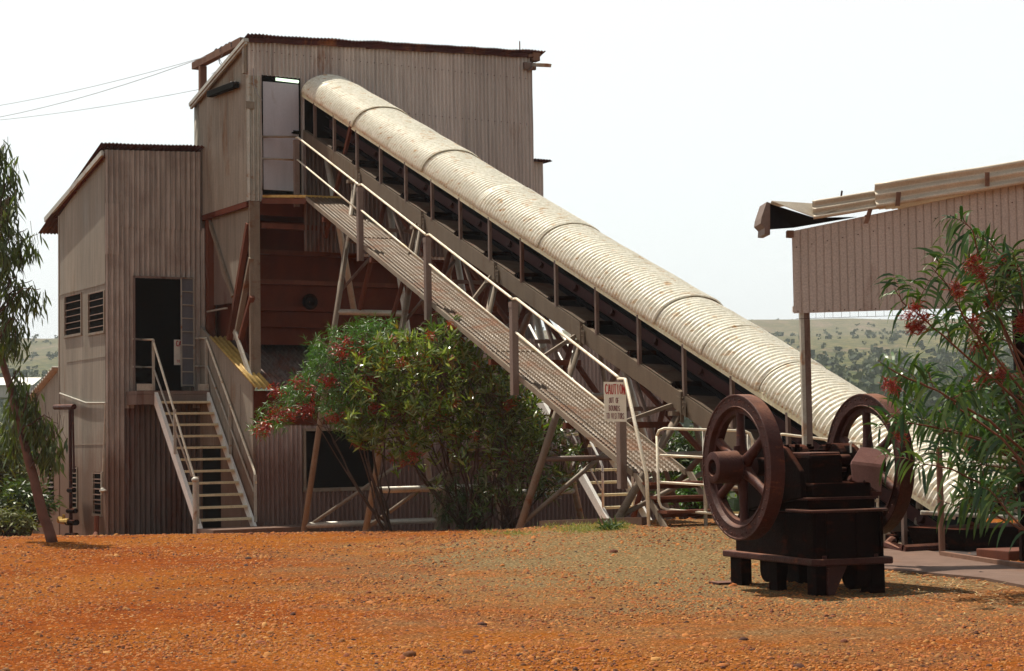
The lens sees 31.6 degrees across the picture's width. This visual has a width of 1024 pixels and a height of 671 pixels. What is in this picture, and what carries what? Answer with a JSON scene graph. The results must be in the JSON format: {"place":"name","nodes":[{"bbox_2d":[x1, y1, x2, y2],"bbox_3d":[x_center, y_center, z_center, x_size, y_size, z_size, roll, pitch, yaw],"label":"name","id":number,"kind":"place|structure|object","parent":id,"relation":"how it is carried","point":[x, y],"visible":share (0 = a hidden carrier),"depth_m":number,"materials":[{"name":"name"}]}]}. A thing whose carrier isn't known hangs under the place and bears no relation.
{"place":"outdoors","nodes":[
{"label":"outdoors","id":0,"kind":"place"},
{"bbox_2d":[0,316,1023,670],"bbox_3d":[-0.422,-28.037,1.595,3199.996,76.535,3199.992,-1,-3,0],"label":"ground","id":1,"kind":"structure","parent":0,"point":[650,558],"depth_m":14.38,"materials":[{"name":"orange soil"}]},
{"bbox_2d":[0,422,32,517],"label":"shrub","id":2,"kind":"object","parent":1,"relation":"on","point":[5,470],"visible":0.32,"depth_m":39.68,"materials":[{"name":"green plant"}]},
{"bbox_2d":[0,500,41,536],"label":"shrub","id":3,"kind":"object","parent":1,"relation":"on","point":[11,523],"visible":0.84,"depth_m":32.82,"materials":[{"name":"green plant"}]},
{"bbox_2d":[0,378,41,398],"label":"distant shed","id":4,"kind":"structure","parent":1,"relation":"on","point":[31,382],"depth_m":120.20,"materials":[{"name":"grey metal"}]},
{"bbox_2d":[0,473,66,535],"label":"shrub","id":5,"kind":"object","parent":1,"relation":"on","point":[20,493],"visible":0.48,"depth_m":35.66,"materials":[{"name":"green plant"}]},
{"bbox_2d":[0,139,67,541],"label":"eucalypt","id":6,"kind":"object","parent":1,"relation":"on","point":[20,416],"visible":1,"depth_m":24.41,"materials":[{"name":"green plant"}]},
{"bbox_2d":[30,366,57,534],"bbox_3d":[-9.082,2.792,39.122,2.400,4.151,2.295,1,-4,-31],"label":"lean to shed","id":7,"kind":"object","parent":1,"relation":"on","point":[48,384],"visible":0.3,"depth_m":38.16,"materials":[{"name":"grey paint"}]},
{"bbox_2d":[47,467,53,502],"bbox_3d":[-9.717,3.117,38.113,0.090,0.832,0.549,1,-4,-31],"label":"window","id":8,"kind":"structure","parent":7,"relation":"in","point":[51,487],"depth_m":38.10,"materials":[{"name":"brown paint"}]},
{"bbox_2d":[52,404,78,535],"bbox_3d":[-8.974,2.754,36.241,0.140,2.768,1.631,1,-4,-30],"label":"standpipe","id":9,"kind":"object","parent":1,"relation":"on","point":[70,521],"visible":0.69,"depth_m":35.84,"materials":[{"name":"brown metal"}]},
{"bbox_2d":[93,516,98,534],"bbox_3d":[-8.004,3.721,34.470,0.111,0.520,1.212,-1,-3,-5],"label":"bent drain pipe","id":10,"kind":"object","parent":1,"relation":"on","point":[96,525],"visible":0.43,"depth_m":34.97,"materials":[{"name":"red metal"}]},
{"bbox_2d":[38,142,209,534],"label":"control building","id":11,"kind":"structure","parent":1,"relation":"on","point":[124,222],"depth_m":35.75,"materials":[{"name":"metal"}]},
{"bbox_2d":[63,292,81,337],"bbox_3d":[-8.949,-0.410,36.896,0.080,0.874,1.196,1,-4,-31],"label":"window","id":12,"kind":"structure","parent":11,"relation":"in","point":[72,303],"depth_m":36.95,"materials":[{"name":"beige paint"}]},
{"bbox_2d":[72,467,77,508],"bbox_3d":[-8.863,3.093,36.640,0.080,0.870,0.462,1,-4,-31],"label":"window","id":13,"kind":"structure","parent":11,"relation":"in","point":[74,475],"depth_m":36.61,"materials":[{"name":"beige paint"}]},
{"bbox_2d":[87,290,104,335],"bbox_3d":[-8.173,-0.443,35.586,0.080,0.852,1.061,1,-4,-31],"label":"window","id":14,"kind":"structure","parent":11,"relation":"in","point":[95,301],"depth_m":35.65,"materials":[{"name":"beige paint"}]},
{"bbox_2d":[91,472,101,516],"bbox_3d":[-8.094,3.106,35.340,0.080,0.862,0.594,1,-4,-31],"label":"window","id":15,"kind":"structure","parent":11,"relation":"in","point":[96,496],"depth_m":35.44,"materials":[{"name":"beige paint"}]},
{"bbox_2d":[99,472,106,494],"bbox_3d":[-7.868,2.847,34.776,0.094,0.432,0.412,1,-4,-25],"label":"wall tap","id":16,"kind":"object","parent":11,"relation":"attached to","point":[101,490],"depth_m":34.93,"materials":[{"name":"grey metal"}]},
{"bbox_2d":[174,340,180,364],"bbox_3d":[-6.527,0.339,36.167,0.492,0.506,0.019,1,-4,-31],"label":"warning sign","id":17,"kind":"object","parent":11,"relation":"attached to","point":[177,352],"visible":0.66,"depth_m":36.07,"materials":[{"name":"white metal"}]},
{"bbox_2d":[180,277,194,386],"bbox_3d":[-6.434,-0.065,35.815,0.065,2.160,0.338,-4,-4,41],"label":"door","id":18,"kind":"structure","parent":11,"relation":"in","point":[187,292],"depth_m":35.81,"materials":[{"name":"grey metal"}]},
{"bbox_2d":[132,337,256,527],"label":"staircase","id":19,"kind":"structure","parent":1,"relation":"on","point":[171,439],"depth_m":34.16,"materials":[{"name":"grey metal"}]},
{"bbox_2d":[197,524,318,533],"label":"footing slab","id":20,"kind":"structure","parent":1,"relation":"on","point":[277,528],"depth_m":32.56,"materials":[{"name":"concrete"}]},
{"bbox_2d":[191,477,198,533],"bbox_3d":[-5.726,3.128,32.673,0.140,1.146,0.140,-1,-3,0],"label":"bollard post","id":21,"kind":"object","parent":20,"relation":"on","point":[194,480],"visible":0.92,"depth_m":32.64,"materials":[{"name":"grey metal"}]},
{"bbox_2d":[245,312,406,530],"bbox_3d":[-2.843,1.338,27.869,2.602,3.537,1.971,-1,-3,0],"label":"red podded bush","id":22,"kind":"object","parent":1,"relation":"on","point":[340,352],"visible":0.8,"depth_m":27.57,"materials":[{"name":"green plant"}]},
{"bbox_2d":[200,326,527,531],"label":"building","id":23,"kind":"structure","parent":1,"relation":"on","point":[282,464],"depth_m":34.45,"materials":[{"name":"metal"}]},
{"bbox_2d":[203,448,220,527],"bbox_3d":[-5.817,3.105,35.352,0.050,2.200,1.250,1,-4,-31],"label":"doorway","id":24,"kind":"structure","parent":23,"relation":"in","point":[207,453],"depth_m":35.41,"materials":[{"name":"black"}]},
{"bbox_2d":[302,428,376,491],"bbox_3d":[-3.283,2.367,34.498,1.560,1.200,0.100,1,-4,-31],"label":"window","id":25,"kind":"structure","parent":23,"relation":"in","point":[329,474],"depth_m":34.44,"materials":[{"name":"black glass"}]},
{"bbox_2d":[189,33,551,374],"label":"mill building","id":26,"kind":"structure","parent":23,"relation":"on","point":[272,271],"depth_m":35.58,"materials":[{"name":"grey metal"}]},
{"bbox_2d":[2,89,197,119],"bbox_3d":[-15.614,-6.000,47.493,0.010,3.599,28.730,2,-4,-40],"label":"overhead cable","id":27,"kind":"object","parent":26,"relation":"attached to","point":[101,106],"visible":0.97,"depth_m":39.62,"materials":[{"name":"grey metal"}]},
{"bbox_2d":[192,37,243,90],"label":"cable beam","id":28,"kind":"structure","parent":26,"relation":"attached to","point":[201,64],"depth_m":35.92,"materials":[{"name":"wood"}]},
{"bbox_2d":[0,58,198,105],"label":"overhead cable","id":29,"kind":"object","parent":28,"relation":"attached to","point":[104,83],"visible":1,"depth_m":39.56,"materials":[{"name":"grey metal"}]},
{"bbox_2d":[1,56,205,116],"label":"overhead cable","id":30,"kind":"object","parent":28,"relation":"attached to","point":[107,89],"visible":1,"depth_m":39.39,"materials":[{"name":"grey metal"}]},
{"bbox_2d":[207,81,238,96],"bbox_3d":[-5.620,-4.787,35.140,0.120,0.169,1.438,1,-4,-31],"label":"cable trough","id":31,"kind":"object","parent":26,"relation":"attached to","point":[225,88],"visible":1,"depth_m":35.02,"materials":[{"name":"metal"}]},
{"bbox_2d":[263,81,298,191],"bbox_3d":[-4.414,-3.810,34.608,0.745,2.080,0.100,1,-4,-31],"label":"door","id":32,"kind":"structure","parent":26,"relation":"in","point":[280,100],"depth_m":34.60,"materials":[{"name":"grey paint"}]},
{"bbox_2d":[523,62,551,71],"bbox_3d":[0.523,-5.570,37.461,0.510,0.204,0.326,1,-4,-31],"label":"floodlight","id":33,"kind":"object","parent":26,"relation":"attached to","point":[528,66],"visible":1,"depth_m":37.42,"materials":[{"name":"brown paint"}]},
{"bbox_2d":[339,303,549,529],"bbox_3d":[-1.043,1.285,27.650,3.327,3.579,2.557,-1,-3,0],"label":"broad leaved bush","id":34,"kind":"object","parent":1,"relation":"on","point":[451,355],"visible":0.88,"depth_m":27.03,"materials":[{"name":"green plant"}]},
{"bbox_2d":[413,466,508,529],"bbox_3d":[-0.775,2.594,27.838,1.528,1.170,1.229,-1,-3,0],"label":"weeping shrub","id":35,"kind":"object","parent":1,"relation":"on","point":[462,500],"visible":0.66,"depth_m":27.56,"materials":[{"name":"green plant"}]},
{"bbox_2d":[0,316,1017,515],"bbox_3d":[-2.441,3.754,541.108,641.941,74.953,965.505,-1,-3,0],"label":"distant scrub","id":36,"kind":"object","parent":1,"relation":"on","point":[866,383],"visible":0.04,"depth_m":457.58,"materials":[{"name":"green plant"}]},
{"bbox_2d":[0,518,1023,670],"bbox_3d":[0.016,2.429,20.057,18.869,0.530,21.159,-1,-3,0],"label":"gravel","id":37,"kind":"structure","parent":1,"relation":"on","point":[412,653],"depth_m":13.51,"materials":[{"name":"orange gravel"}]},
{"bbox_2d":[458,351,602,528],"bbox_3d":[0.251,1.595,27.240,2.293,2.664,2.108,-1,-3,0],"label":"dark leaved bush","id":38,"kind":"object","parent":1,"relation":"on","point":[507,521],"visible":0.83,"depth_m":26.89,"materials":[{"name":"green plant"}]},
{"bbox_2d":[402,337,675,529],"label":"pale annexe","id":39,"kind":"structure","parent":1,"relation":"on","point":[564,509],"depth_m":37.20,"materials":[{"name":"metal"}]},
{"bbox_2d":[466,517,640,537],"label":"grass tufts","id":40,"kind":"object","parent":1,"relation":"on","point":[578,526],"visible":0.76,"depth_m":21.26,"materials":[{"name":"green plant"}]},
{"bbox_2d":[130,553,1023,659],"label":"leaf litter","id":41,"kind":"object","parent":1,"relation":"on","point":[919,590],"visible":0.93,"depth_m":14.54,"materials":[{"name":"brown plant"}]},
{"bbox_2d":[528,324,651,519],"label":"staircase","id":42,"kind":"structure","parent":1,"relation":"on","point":[594,496],"depth_m":31.30,"materials":[{"name":"white metal"}]},
{"bbox_2d":[539,517,646,526],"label":"kerb beam","id":43,"kind":"structure","parent":1,"relation":"on","point":[638,520],"depth_m":22.09,"materials":[{"name":"concrete"}]},
{"bbox_2d":[594,515,628,529],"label":"leafy weed","id":44,"kind":"object","parent":1,"relation":"on","point":[608,525],"visible":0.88,"depth_m":20.69,"materials":[{"name":"green plant"}]},
{"bbox_2d":[301,74,1017,544],"bbox_3d":[0.659,-1.137,27.358,2.804,8.848,17.398,1,-4,-31],"label":"belt conveyor","id":45,"kind":"object","parent":1,"relation":"on","point":[651,330],"visible":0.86,"depth_m":27.00,"materials":[{"name":"beige metal"}]},
{"bbox_2d":[262,135,715,526],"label":"inclined walkway","id":46,"kind":"structure","parent":45,"relation":"attached to","point":[628,447],"depth_m":25.58,"materials":[{"name":"beige paint"}]},
{"bbox_2d":[604,382,626,421],"bbox_3d":[1.243,0.798,21.768,0.274,0.485,0.015,-1,-3,-6],"label":"caution sign","id":47,"kind":"object","parent":46,"relation":"attached to","point":[615,410],"visible":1,"depth_m":21.76,"materials":[{"name":"white metal"}]},
{"bbox_2d":[649,421,701,518],"bbox_3d":[2.901,2.306,29.923,1.548,1.908,1.509,1,-4,-36],"label":"shrub","id":48,"kind":"object","parent":1,"relation":"on","point":[686,446],"visible":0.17,"depth_m":29.75,"materials":[{"name":"green plant"}]},
{"bbox_2d":[668,461,735,518],"bbox_3d":[2.873,2.424,27.422,1.112,1.107,1.269,-1,-3,0],"label":"shrub","id":49,"kind":"object","parent":1,"relation":"on","point":[691,491],"visible":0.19,"depth_m":27.27,"materials":[{"name":"green plant"}]},
{"bbox_2d":[655,427,753,525],"bbox_3d":[2.262,1.670,21.155,1.149,1.207,0.069,-1,-3,0],"label":"pipe barrier","id":50,"kind":"object","parent":1,"relation":"on","point":[750,443],"visible":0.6,"depth_m":21.14,"materials":[{"name":"white metal"}]},
{"bbox_2d":[702,394,914,595],"bbox_3d":[2.384,1.333,15.301,1.624,1.670,1.626,0,-3,-16],"label":"jaw crusher","id":51,"kind":"object","parent":1,"relation":"on","point":[817,521],"visible":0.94,"depth_m":14.86,"materials":[{"name":"brown metal"}]},
{"bbox_2d":[780,433,878,506],"bbox_3d":[3.640,1.807,20.946,1.246,1.368,0.069,-1,-3,0],"label":"pipe barrier","id":52,"kind":"object","parent":1,"relation":"on","point":[825,439],"visible":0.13,"depth_m":20.95,"materials":[{"name":"metal"}]},
{"bbox_2d":[754,160,1023,561],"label":"raised shed","id":53,"kind":"structure","parent":1,"relation":"on","point":[842,266],"depth_m":18.06,"materials":[{"name":"metal"}]},
{"bbox_2d":[859,205,1023,551],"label":"flowering acacia","id":54,"kind":"object","parent":1,"relation":"on","point":[1003,378],"visible":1,"depth_m":14.55,"materials":[{"name":"green plant"}]},
{"bbox_2d":[883,447,1023,568],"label":"feed pit frame","id":55,"kind":"object","parent":1,"relation":"on","point":[953,542],"visible":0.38,"depth_m":19.59,"materials":[{"name":"beige paint"}]},
{"bbox_2d":[917,402,993,460],"bbox_3d":[7.961,2.404,33.828,2.843,2.313,2.988,-1,-3,0],"label":"shrub","id":56,"kind":"object","parent":1,"relation":"on","point":[957,425],"visible":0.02,"depth_m":33.69,"materials":[{"name":"green plant"}]},
{"bbox_2d":[968,449,1017,514],"bbox_3d":[7.452,2.342,27.872,1.824,1.196,1.769,-3,-4,37],"label":"shrub","id":57,"kind":"object","parent":1,"relation":"on","point":[1007,475],"visible":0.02,"depth_m":27.75,"materials":[{"name":"green plant"}]},
{"bbox_2d":[976,547,1018,560],"bbox_3d":[5.325,2.224,18.445,1.006,0.100,0.532,0,-3,-13],"label":"red steel box","id":58,"kind":"object","parent":1,"relation":"on","point":[1004,554],"visible":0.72,"depth_m":18.30,"materials":[{"name":"red metal"}]},
{"bbox_2d":[985,403,1015,466],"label":"shrub","id":59,"kind":"object","parent":1,"relation":"on","point":[1012,447],"visible":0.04,"depth_m":31.78,"materials":[{"name":"green plant"}]},
{"bbox_2d":[0,0,1023,338],"label":"sky","id":60,"kind":"structure","parent":0,"point":[666,127],"materials":[{"name":"white"}]},
{"bbox_2d":[884,549,1023,587],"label":"concrete path","id":61,"kind":"structure","parent":0,"point":[934,563],"depth_m":17.00,"materials":[{"name":"grey concrete"}]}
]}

